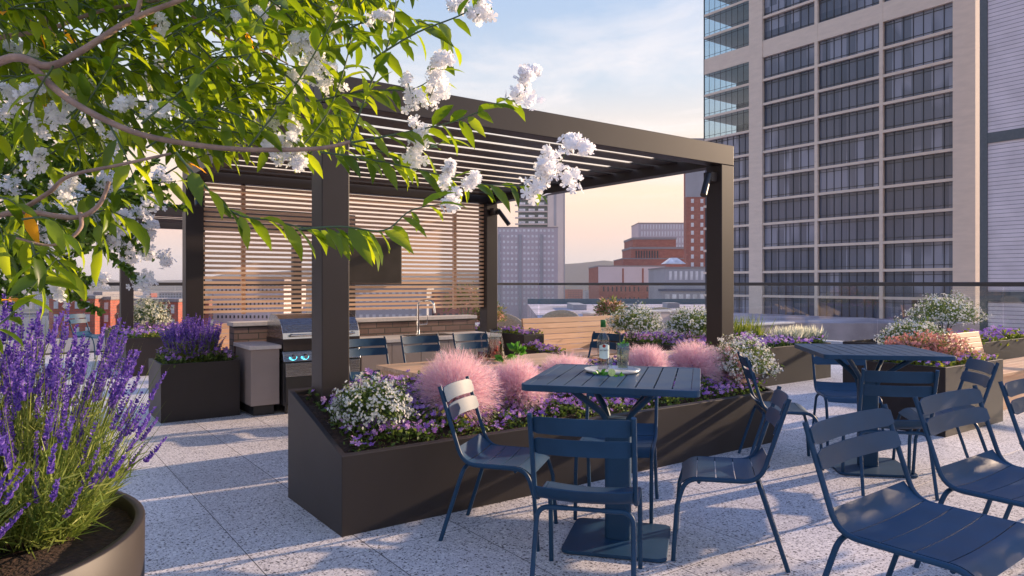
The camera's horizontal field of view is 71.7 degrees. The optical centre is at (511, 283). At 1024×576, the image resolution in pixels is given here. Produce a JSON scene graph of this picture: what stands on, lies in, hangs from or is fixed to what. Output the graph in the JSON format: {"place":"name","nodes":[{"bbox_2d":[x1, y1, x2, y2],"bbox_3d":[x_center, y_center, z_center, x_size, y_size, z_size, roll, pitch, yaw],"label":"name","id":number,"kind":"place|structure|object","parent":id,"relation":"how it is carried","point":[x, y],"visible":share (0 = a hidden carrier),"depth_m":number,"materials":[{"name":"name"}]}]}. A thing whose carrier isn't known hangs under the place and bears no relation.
{"place":"outdoors","nodes":[
{"label":"outdoors","id":0,"kind":"place"},
{"bbox_2d":[0,291,311,331],"bbox_3d":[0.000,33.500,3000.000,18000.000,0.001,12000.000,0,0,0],"label":"city ground","id":1,"kind":"structure","parent":0,"point":[34,310],"depth_m":1143.44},
{"bbox_2d":[47,294,142,338],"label":"red brick house","id":2,"kind":"structure","parent":1,"relation":"on","point":[94,322],"depth_m":110.00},
{"bbox_2d":[648,258,704,298],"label":"glass pavilion building","id":3,"kind":"structure","parent":1,"relation":"on","point":[677,275],"depth_m":240.00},
{"bbox_2d":[684,138,706,266],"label":"brick tower","id":4,"kind":"structure","parent":1,"relation":"on","point":[694,227],"depth_m":260.00,"materials":[{"name":"brick"}]},
{"bbox_2d":[528,299,979,340],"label":"neighbour building","id":5,"kind":"structure","parent":1,"relation":"on","point":[845,328],"depth_m":79.51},
{"bbox_2d":[704,0,979,321],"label":"apartment tower","id":6,"kind":"structure","parent":1,"relation":"on","point":[854,140],"depth_m":82.44,"materials":[{"name":"beige concrete"}]},
{"bbox_2d":[764,297,813,315],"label":"window","id":7,"kind":"structure","parent":6,"relation":"in","point":[772,305],"depth_m":89.03,"materials":[{"name":"grey glass"}]},
{"bbox_2d":[764,273,813,295],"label":"window","id":8,"kind":"structure","parent":6,"relation":"in","point":[768,277],"depth_m":89.03,"materials":[{"name":"grey glass"}]},
{"bbox_2d":[764,247,813,270],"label":"window","id":9,"kind":"structure","parent":6,"relation":"in","point":[787,259],"depth_m":89.03,"materials":[{"name":"grey glass"}]},
{"bbox_2d":[764,222,813,246],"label":"window","id":10,"kind":"structure","parent":6,"relation":"in","point":[792,234],"depth_m":89.03,"materials":[{"name":"grey glass"}]},
{"bbox_2d":[764,196,813,222],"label":"window","id":11,"kind":"structure","parent":6,"relation":"in","point":[796,208],"depth_m":89.03,"materials":[{"name":"grey glass"}]},
{"bbox_2d":[764,171,813,198],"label":"window","id":12,"kind":"structure","parent":6,"relation":"in","point":[802,183],"depth_m":89.03,"materials":[{"name":"grey glass"}]},
{"bbox_2d":[764,146,813,174],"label":"window","id":13,"kind":"structure","parent":6,"relation":"in","point":[798,158],"depth_m":89.03,"materials":[{"name":"grey glass"}]},
{"bbox_2d":[764,120,813,150],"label":"window","id":14,"kind":"structure","parent":6,"relation":"in","point":[799,133],"depth_m":89.03,"materials":[{"name":"grey glass"}]},
{"bbox_2d":[764,95,813,126],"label":"window","id":15,"kind":"structure","parent":6,"relation":"in","point":[802,107],"depth_m":89.03,"materials":[{"name":"grey glass"}]},
{"bbox_2d":[764,69,813,102],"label":"window","id":16,"kind":"structure","parent":6,"relation":"in","point":[802,82],"depth_m":89.03,"materials":[{"name":"grey glass"}]},
{"bbox_2d":[764,44,813,78],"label":"window","id":17,"kind":"structure","parent":6,"relation":"in","point":[802,57],"depth_m":89.03,"materials":[{"name":"grey glass"}]},
{"bbox_2d":[764,3,813,39],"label":"window","id":18,"kind":"structure","parent":6,"relation":"in","point":[802,17],"depth_m":89.03,"materials":[{"name":"grey glass"}]},
{"bbox_2d":[819,298,878,317],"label":"window","id":19,"kind":"structure","parent":6,"relation":"in","point":[861,308],"depth_m":82.74,"materials":[{"name":"grey glass"}]},
{"bbox_2d":[819,272,878,296],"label":"window","id":20,"kind":"structure","parent":6,"relation":"in","point":[828,276],"depth_m":82.74,"materials":[{"name":"grey glass"}]},
{"bbox_2d":[819,244,878,269],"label":"window","id":21,"kind":"structure","parent":6,"relation":"in","point":[855,256],"depth_m":82.74,"materials":[{"name":"grey glass"}]},
{"bbox_2d":[819,217,878,243],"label":"window","id":22,"kind":"structure","parent":6,"relation":"in","point":[858,229],"depth_m":82.74,"materials":[{"name":"grey glass"}]},
{"bbox_2d":[819,189,878,218],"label":"window","id":23,"kind":"structure","parent":6,"relation":"in","point":[861,202],"depth_m":82.74,"materials":[{"name":"grey glass"}]},
{"bbox_2d":[819,162,878,192],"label":"window","id":24,"kind":"structure","parent":6,"relation":"in","point":[862,175],"depth_m":82.74,"materials":[{"name":"grey glass"}]},
{"bbox_2d":[819,134,878,166],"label":"window","id":25,"kind":"structure","parent":6,"relation":"in","point":[863,148],"depth_m":82.74,"materials":[{"name":"grey glass"}]},
{"bbox_2d":[819,107,878,140],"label":"window","id":26,"kind":"structure","parent":6,"relation":"in","point":[863,121],"depth_m":82.74,"materials":[{"name":"grey glass"}]},
{"bbox_2d":[819,80,878,114],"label":"window","id":27,"kind":"structure","parent":6,"relation":"in","point":[864,94],"depth_m":82.74,"materials":[{"name":"grey glass"}]},
{"bbox_2d":[819,52,878,89],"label":"window","id":28,"kind":"structure","parent":6,"relation":"in","point":[864,67],"depth_m":82.74,"materials":[{"name":"clear glass"}]},
{"bbox_2d":[819,25,878,63],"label":"window","id":29,"kind":"structure","parent":6,"relation":"in","point":[866,39],"depth_m":82.74,"materials":[{"name":"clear glass"}]},
{"bbox_2d":[819,0,878,22],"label":"window","id":30,"kind":"structure","parent":6,"relation":"in","point":[828,9],"depth_m":83.72,"materials":[{"name":"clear glass"}]},
{"bbox_2d":[884,299,952,320],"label":"window","id":31,"kind":"structure","parent":6,"relation":"in","point":[892,308],"depth_m":78.00,"materials":[{"name":"clear glass"}]},
{"bbox_2d":[884,271,952,297],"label":"window","id":32,"kind":"structure","parent":6,"relation":"in","point":[903,276],"depth_m":76.52,"materials":[{"name":"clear glass"}]},
{"bbox_2d":[884,241,952,268],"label":"window","id":33,"kind":"structure","parent":6,"relation":"in","point":[921,254],"depth_m":76.43,"materials":[{"name":"clear glass"}]},
{"bbox_2d":[884,211,952,240],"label":"window","id":34,"kind":"structure","parent":6,"relation":"in","point":[937,225],"depth_m":76.43,"materials":[{"name":"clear glass"}]},
{"bbox_2d":[884,181,952,212],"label":"window","id":35,"kind":"structure","parent":6,"relation":"in","point":[935,195],"depth_m":76.43,"materials":[{"name":"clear glass"}]},
{"bbox_2d":[884,152,952,185],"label":"window","id":36,"kind":"structure","parent":6,"relation":"in","point":[934,166],"depth_m":76.43,"materials":[{"name":"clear glass"}]},
{"bbox_2d":[884,122,952,157],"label":"window","id":37,"kind":"structure","parent":6,"relation":"in","point":[939,136],"depth_m":76.43,"materials":[{"name":"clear glass"}]},
{"bbox_2d":[884,92,952,129],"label":"window","id":38,"kind":"structure","parent":6,"relation":"in","point":[938,107],"depth_m":76.43,"materials":[{"name":"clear glass"}]},
{"bbox_2d":[884,62,952,101],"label":"window","id":39,"kind":"structure","parent":6,"relation":"in","point":[937,78],"depth_m":76.43,"materials":[{"name":"clear glass"}]},
{"bbox_2d":[884,33,952,73],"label":"window","id":40,"kind":"structure","parent":6,"relation":"in","point":[940,48],"depth_m":76.43,"materials":[{"name":"clear glass"}]},
{"bbox_2d":[884,3,952,46],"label":"window","id":41,"kind":"structure","parent":6,"relation":"in","point":[938,19],"depth_m":76.43,"materials":[{"name":"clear glass"}]},
{"bbox_2d":[212,279,306,328],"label":"white house","id":42,"kind":"structure","parent":0,"point":[234,317],"depth_m":130.00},
{"bbox_2d":[0,0,596,354],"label":"flowering tree","id":43,"kind":"object","parent":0,"point":[37,66],"visible":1,"depth_m":2.41,"materials":[{"name":"green plant"}]},
{"bbox_2d":[1,260,613,290],"bbox_3d":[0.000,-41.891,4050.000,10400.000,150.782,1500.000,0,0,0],"label":"hills","id":44,"kind":"structure","parent":0,"point":[576,272],"depth_m":3420.56,"materials":[{"name":"grey"}]},
{"bbox_2d":[0,0,735,280],"label":"sky","id":45,"kind":"structure","parent":0,"point":[639,64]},
{"bbox_2d":[355,288,433,317],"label":"grey house","id":46,"kind":"structure","parent":0,"point":[389,313],"depth_m":150.00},
{"bbox_2d":[0,337,1023,575],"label":"terrace floor","id":47,"kind":"structure","parent":0,"point":[210,495],"depth_m":4.53,"materials":[{"name":"concrete"}]},
{"bbox_2d":[0,491,144,575],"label":"round planter","id":48,"kind":"object","parent":47,"relation":"on","point":[118,549],"visible":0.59,"depth_m":2.52,"materials":[{"name":"brown metal"}]},
{"bbox_2d":[0,462,32,550],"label":"lavender","id":49,"kind":"object","parent":48,"relation":"in","point":[8,525],"visible":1,"depth_m":2.27,"materials":[{"name":"purple plant"}]},
{"bbox_2d":[0,297,91,465],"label":"lavender","id":50,"kind":"object","parent":48,"relation":"in","point":[6,383],"visible":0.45,"depth_m":2.78,"materials":[{"name":"purple plant"}]},
{"bbox_2d":[0,288,168,515],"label":"lavender","id":51,"kind":"object","parent":48,"relation":"in","point":[52,381],"visible":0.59,"depth_m":2.85,"materials":[{"name":"purple plant"}]},
{"bbox_2d":[0,346,171,558],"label":"lavender","id":52,"kind":"object","parent":48,"relation":"in","point":[49,522],"visible":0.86,"depth_m":2.56,"materials":[{"name":"purple plant"}]},
{"bbox_2d":[0,78,187,317],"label":"leaved tree","id":53,"kind":"object","parent":47,"relation":"on","point":[123,243],"visible":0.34,"depth_m":5.44,"materials":[{"name":"green plant"}]},
{"bbox_2d":[105,329,169,376],"bbox_3d":[-6.481,1.190,12.935,1.360,0.620,2.840,0,0,-36],"label":"planter box","id":54,"kind":"object","parent":47,"relation":"on","point":[147,347],"visible":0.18,"depth_m":11.56,"materials":[{"name":"brown metal"}]},
{"bbox_2d":[116,296,174,325],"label":"white flower bush","id":55,"kind":"object","parent":54,"relation":"in","point":[147,311],"visible":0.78,"depth_m":13.10,"materials":[{"name":"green plant"}]},
{"bbox_2d":[109,322,181,337],"bbox_3d":[-6.466,0.861,12.899,1.394,0.306,2.826,0,0,-36],"label":"flower bed","id":56,"kind":"object","parent":54,"relation":"in","point":[137,331],"visible":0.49,"depth_m":12.36,"materials":[{"name":"purple plant"}]},
{"bbox_2d":[149,355,239,422],"bbox_3d":[-3.668,1.185,8.169,0.820,0.630,0.780,0,0,-36],"label":"planter box","id":57,"kind":"object","parent":47,"relation":"on","point":[195,391],"visible":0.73,"depth_m":7.85,"materials":[{"name":"brown metal"}]},
{"bbox_2d":[158,313,225,362],"bbox_3d":[-3.643,0.664,8.122,0.729,0.694,0.785,0,0,0],"label":"lavender","id":58,"kind":"object","parent":57,"relation":"in","point":[193,338],"visible":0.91,"depth_m":7.96,"materials":[{"name":"purple plant"}]},
{"bbox_2d":[155,346,237,367],"bbox_3d":[-3.641,0.850,8.168,0.822,0.279,0.827,0,0,-36],"label":"flower bed","id":59,"kind":"object","parent":57,"relation":"in","point":[208,355],"visible":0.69,"depth_m":7.98,"materials":[{"name":"purple plant"}]},
{"bbox_2d":[118,204,354,334],"bbox_3d":[-6.108,0.025,15.134,4.380,2.950,3.511,0,0,-36],"label":"pergola","id":60,"kind":"object","parent":47,"relation":"on","point":[126,305],"visible":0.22,"depth_m":13.92,"materials":[{"name":"metal"}]},
{"bbox_2d":[1,282,538,356],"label":"glass railing","id":61,"kind":"object","parent":47,"relation":"on","point":[67,346],"visible":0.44,"depth_m":16.35,"materials":[{"name":"glass"}]},
{"bbox_2d":[267,313,360,413],"bbox_3d":[-2.408,0.930,8.629,0.940,1.140,0.691,0,0,-36],"label":"gas grill","id":62,"kind":"object","parent":47,"relation":"on","point":[291,333],"visible":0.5,"depth_m":8.24,"materials":[{"name":"silver metal"}]},
{"bbox_2d":[227,299,501,415],"bbox_3d":[-1.807,0.857,9.308,3.470,1.287,0.938,0,0,-36],"label":"kitchen counter","id":63,"kind":"object","parent":47,"relation":"on","point":[253,349],"visible":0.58,"depth_m":8.82,"materials":[{"name":"grey stone"}]},
{"bbox_2d":[349,336,388,382],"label":"garden chair","id":64,"kind":"object","parent":47,"relation":"on","point":[367,342],"visible":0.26,"depth_m":7.89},
{"bbox_2d":[400,334,441,362],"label":"garden chair","id":65,"kind":"object","parent":47,"relation":"on","point":[420,339],"visible":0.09,"depth_m":8.30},
{"bbox_2d":[182,74,733,408],"bbox_3d":[-0.791,0.025,8.014,4.542,2.950,4.581,0,0,-36],"label":"pergola","id":66,"kind":"object","parent":47,"relation":"on","point":[333,188],"visible":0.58,"depth_m":7.35,"materials":[{"name":"metal"}]},
{"bbox_2d":[204,182,483,314],"bbox_3d":[-2.112,-0.427,9.790,4.080,1.615,0.085,0,0,-36],"label":"slatted screen","id":67,"kind":"object","parent":66,"relation":"attached to","point":[243,263],"visible":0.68,"depth_m":9.33,"materials":[{"name":"brown wood"}]},
{"bbox_2d":[349,237,401,283],"bbox_3d":[-2.055,-0.320,9.714,1.188,0.640,0.064,0,0,-36],"label":"outdoor television","id":68,"kind":"object","parent":67,"relation":"attached to","point":[362,270],"visible":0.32,"depth_m":9.85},
{"bbox_2d":[376,353,598,378],"bbox_3d":[-0.198,1.130,6.858,2.010,0.740,0.884,0,0,-36],"label":"wooden table","id":69,"kind":"object","parent":47,"relation":"on","point":[397,369],"visible":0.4,"depth_m":6.67,"materials":[{"name":"brown wood"}]},
{"bbox_2d":[438,376,557,551],"bbox_3d":[-0.076,1.050,4.289,0.621,0.908,0.500,0,0,16],"label":"garden chair","id":70,"kind":"object","parent":47,"relation":"on","point":[514,459],"visible":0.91,"depth_m":4.29,"materials":[{"name":"metal"}]},
{"bbox_2d":[475,330,543,355],"bbox_3d":[-0.190,1.130,11.347,0.380,0.740,1.780,0,0,-36],"label":"planter box","id":71,"kind":"object","parent":47,"relation":"on","point":[510,338],"visible":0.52,"depth_m":10.73,"materials":[{"name":"brown metal"}]},
{"bbox_2d":[288,357,774,536],"bbox_3d":[0.468,1.120,5.859,4.340,0.759,0.970,0,0,-36],"label":"planter box","id":72,"kind":"object","parent":47,"relation":"on","point":[336,486],"visible":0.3,"depth_m":4.71,"materials":[{"name":"brown metal"}]},
{"bbox_2d":[326,371,420,430],"bbox_3d":[-0.913,0.828,4.718,0.622,0.514,0.611,0,0,0],"label":"white flower bush","id":73,"kind":"object","parent":72,"relation":"in","point":[381,397],"visible":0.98,"depth_m":4.61,"materials":[{"name":"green plant"}]},
{"bbox_2d":[350,368,453,420],"bbox_3d":[-0.781,0.818,5.191,0.829,0.397,0.569,0,0,-36],"label":"flowering plant","id":74,"kind":"object","parent":72,"relation":"in","point":[398,378],"visible":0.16,"depth_m":5.21,"materials":[{"name":"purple plant"}]},
{"bbox_2d":[410,345,504,426],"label":"pink grass","id":75,"kind":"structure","parent":72,"relation":"in","point":[448,373],"depth_m":5.09,"materials":[{"name":"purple plant"}]},
{"bbox_2d":[488,352,557,412],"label":"pink grass","id":76,"kind":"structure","parent":72,"relation":"in","point":[515,376],"depth_m":5.46,"materials":[{"name":"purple plant"}]},
{"bbox_2d":[306,354,766,451],"bbox_3d":[0.480,0.902,5.887,4.254,0.470,0.947,0,0,-36],"label":"flower bed","id":77,"kind":"object","parent":72,"relation":"in","point":[552,405],"visible":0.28,"depth_m":5.12,"materials":[{"name":"purple plant"}]},
{"bbox_2d":[621,343,674,366],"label":"pink grass","id":78,"kind":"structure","parent":72,"relation":"in","point":[648,356],"depth_m":6.53,"materials":[{"name":"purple plant"}]},
{"bbox_2d":[665,338,726,384],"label":"pink grass","id":79,"kind":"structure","parent":72,"relation":"in","point":[694,355],"depth_m":6.78,"materials":[{"name":"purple plant"}]},
{"bbox_2d":[707,331,782,383],"bbox_3d":[2.228,0.784,6.947,0.778,0.658,0.811,0,0,0],"label":"white flower bush","id":80,"kind":"object","parent":72,"relation":"in","point":[755,360],"visible":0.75,"depth_m":6.78,"materials":[{"name":"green plant"}]},
{"bbox_2d":[521,315,634,358],"bbox_3d":[1.376,1.026,11.502,2.300,0.947,1.031,0,0,-36],"label":"wooden bench","id":81,"kind":"object","parent":47,"relation":"on","point":[581,328],"visible":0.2,"depth_m":11.66,"materials":[{"name":"brown wood"}]},
{"bbox_2d":[527,413,642,575],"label":"garden chair","id":82,"kind":"object","parent":47,"relation":"on","point":[550,491],"visible":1,"depth_m":3.28,"materials":[{"name":"metal"}]},
{"bbox_2d":[521,364,700,562],"bbox_3d":[0.620,1.016,4.140,0.930,0.961,1.020,0,0,15],"label":"bistro table","id":83,"kind":"object","parent":47,"relation":"on","point":[609,536],"visible":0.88,"depth_m":4.05,"materials":[{"name":"metal"}]},
{"bbox_2d":[573,380,658,522],"bbox_3d":[0.709,1.050,4.732,0.500,0.908,0.621,0,0,15],"label":"garden chair","id":84,"kind":"object","parent":47,"relation":"on","point":[647,433],"visible":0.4,"depth_m":4.78,"materials":[{"name":"metal"}]},
{"bbox_2d":[600,340,830,386],"bbox_3d":[3.286,1.220,11.761,2.500,0.560,2.780,0,0,-36],"label":"planter box","id":85,"kind":"object","parent":47,"relation":"on","point":[796,363],"visible":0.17,"depth_m":10.79,"materials":[{"name":"brown metal"}]},
{"bbox_2d":[601,301,664,341],"bbox_3d":[2.008,0.665,11.623,1.026,0.796,1.028,0,0,-11],"label":"white flower bush","id":86,"kind":"object","parent":85,"relation":"in","point":[620,324],"visible":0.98,"depth_m":11.46,"materials":[{"name":"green plant"}]},
{"bbox_2d":[661,305,705,338],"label":"white flower bush","id":87,"kind":"object","parent":85,"relation":"in","point":[686,322],"visible":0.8,"depth_m":10.89,"materials":[{"name":"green plant"}]},
{"bbox_2d":[614,328,824,348],"bbox_3d":[3.315,0.922,11.682,2.532,0.324,2.680,0,0,-36],"label":"flower bed","id":88,"kind":"object","parent":85,"relation":"in","point":[665,339],"visible":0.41,"depth_m":11.19,"materials":[{"name":"purple plant"}]},
{"bbox_2d":[765,324,828,344],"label":"white heather","id":89,"kind":"object","parent":85,"relation":"in","point":[804,332],"visible":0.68,"depth_m":11.46,"materials":[{"name":"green plant"}]},
{"bbox_2d":[671,386,791,572],"bbox_3d":[1.222,1.050,3.991,0.621,0.908,0.500,0,0,15],"label":"garden chair","id":90,"kind":"object","parent":47,"relation":"on","point":[702,469],"visible":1,"depth_m":3.91,"materials":[{"name":"metal"}]},
{"bbox_2d":[537,282,1023,343],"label":"glass railing","id":91,"kind":"object","parent":47,"relation":"on","point":[869,284],"visible":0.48,"depth_m":14.62,"materials":[{"name":"glass"}]},
{"bbox_2d":[737,351,823,470],"bbox_3d":[2.248,1.050,5.986,0.621,0.908,0.500,0,0,10],"label":"garden chair","id":92,"kind":"object","parent":47,"relation":"on","point":[794,408],"visible":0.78,"depth_m":5.92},
{"bbox_2d":[811,354,884,445],"bbox_3d":[3.176,1.050,6.742,0.500,0.908,0.621,0,0,10],"label":"garden chair","id":93,"kind":"object","parent":47,"relation":"on","point":[840,392],"visible":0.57,"depth_m":6.90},
{"bbox_2d":[794,344,955,477],"bbox_3d":[2.900,1.016,5.780,0.930,0.961,1.020,0,0,9],"label":"bistro table","id":94,"kind":"object","parent":47,"relation":"on","point":[874,464],"visible":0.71,"depth_m":5.69,"materials":[{"name":"metal"}]},
{"bbox_2d":[841,368,939,499],"bbox_3d":[2.773,1.050,5.238,0.500,0.908,0.621,0,0,12],"label":"garden chair","id":95,"kind":"object","parent":47,"relation":"on","point":[897,377],"visible":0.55,"depth_m":4.99,"materials":[{"name":"metal"}]},
{"bbox_2d":[802,404,1023,575],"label":"lounge chair","id":96,"kind":"object","parent":47,"relation":"on","point":[902,518],"visible":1,"depth_m":3.06,"materials":[{"name":"metal"}]},
{"bbox_2d":[858,358,1002,436],"bbox_3d":[4.540,1.160,7.677,1.390,0.680,0.870,0,0,-36],"label":"garden chair","id":97,"kind":"object","parent":47,"relation":"on","point":[949,378],"visible":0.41,"depth_m":7.28,"materials":[{"name":"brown metal"}]},
{"bbox_2d":[873,315,955,348],"bbox_3d":[4.790,0.673,8.467,0.866,0.609,0.841,0,0,0],"label":"white flower bush","id":98,"kind":"object","parent":97,"relation":"in","point":[924,326],"visible":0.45,"depth_m":8.39,"materials":[{"name":"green plant"}]},
{"bbox_2d":[873,347,997,366],"bbox_3d":[4.541,0.808,7.665,1.433,0.247,0.891,0,0,-34],"label":"flower bed","id":99,"kind":"object","parent":97,"relation":"in","point":[947,363],"visible":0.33,"depth_m":7.33,"materials":[{"name":"purple plant"}]},
{"bbox_2d":[916,328,987,364],"bbox_3d":[4.601,0.735,7.645,0.744,0.536,0.770,0,0,0],"label":"red leaf bush","id":100,"kind":"object","parent":97,"relation":"in","point":[957,349],"visible":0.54,"depth_m":7.50,"materials":[{"name":"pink plant"}]},
{"bbox_2d":[892,356,999,474],"bbox_3d":[3.452,1.050,5.673,0.621,0.908,0.500,0,0,12],"label":"garden chair","id":101,"kind":"object","parent":47,"relation":"on","point":[984,381],"visible":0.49,"depth_m":5.68,"materials":[{"name":"metal"}]},
{"bbox_2d":[912,385,1023,567],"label":"lounge chair","id":102,"kind":"object","parent":47,"relation":"on","point":[990,476],"visible":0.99,"depth_m":3.84,"materials":[{"name":"metal"}]},
{"bbox_2d":[939,331,1023,409],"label":"wooden bench","id":103,"kind":"object","parent":47,"relation":"on","point":[1013,368],"visible":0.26,"depth_m":9.16,"materials":[{"name":"brown wood"}]},
{"bbox_2d":[981,338,1023,359],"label":"planter box","id":104,"kind":"object","parent":47,"relation":"on","point":[1013,349],"visible":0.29,"depth_m":10.55,"materials":[{"name":"brown metal"}]},
{"bbox_2d":[901,290,991,333],"bbox_3d":[6.594,0.483,10.809,1.034,0.798,1.078,0,0,-13],"label":"white flower bush","id":105,"kind":"object","parent":104,"relation":"in","point":[958,312],"visible":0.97,"depth_m":10.67,"materials":[{"name":"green plant"}]},
{"bbox_2d":[935,325,1023,345],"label":"flower bed","id":106,"kind":"object","parent":104,"relation":"in","point":[993,333],"visible":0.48,"depth_m":10.77,"materials":[{"name":"purple plant"}]},
{"bbox_2d":[998,378,1023,518],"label":"lounge chair","id":107,"kind":"object","parent":47,"relation":"on","point":[1012,389],"visible":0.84,"depth_m":4.33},
{"bbox_2d":[497,227,557,319],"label":"apartment block","id":108,"kind":"structure","parent":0,"point":[527,254],"depth_m":430.00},
{"bbox_2d":[515,193,564,298],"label":"balcony tower","id":109,"kind":"structure","parent":0,"point":[543,213],"depth_m":520.00,"materials":[{"name":"grey concrete"}]},
{"bbox_2d":[588,265,665,298],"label":"brick block","id":110,"kind":"structure","parent":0,"point":[619,274],"depth_m":299.85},
{"bbox_2d":[613,237,683,266],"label":"stepped building","id":111,"kind":"structure","parent":0,"point":[648,250],"depth_m":330.60,"materials":[{"name":"brick"}]},
{"bbox_2d":[631,223,683,246],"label":"pale office block","id":112,"kind":"structure","parent":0,"point":[657,230],"depth_m":430.00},
{"bbox_2d":[980,0,1023,331],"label":"lilac clad building","id":113,"kind":"structure","parent":0,"point":[1001,140],"depth_m":52.33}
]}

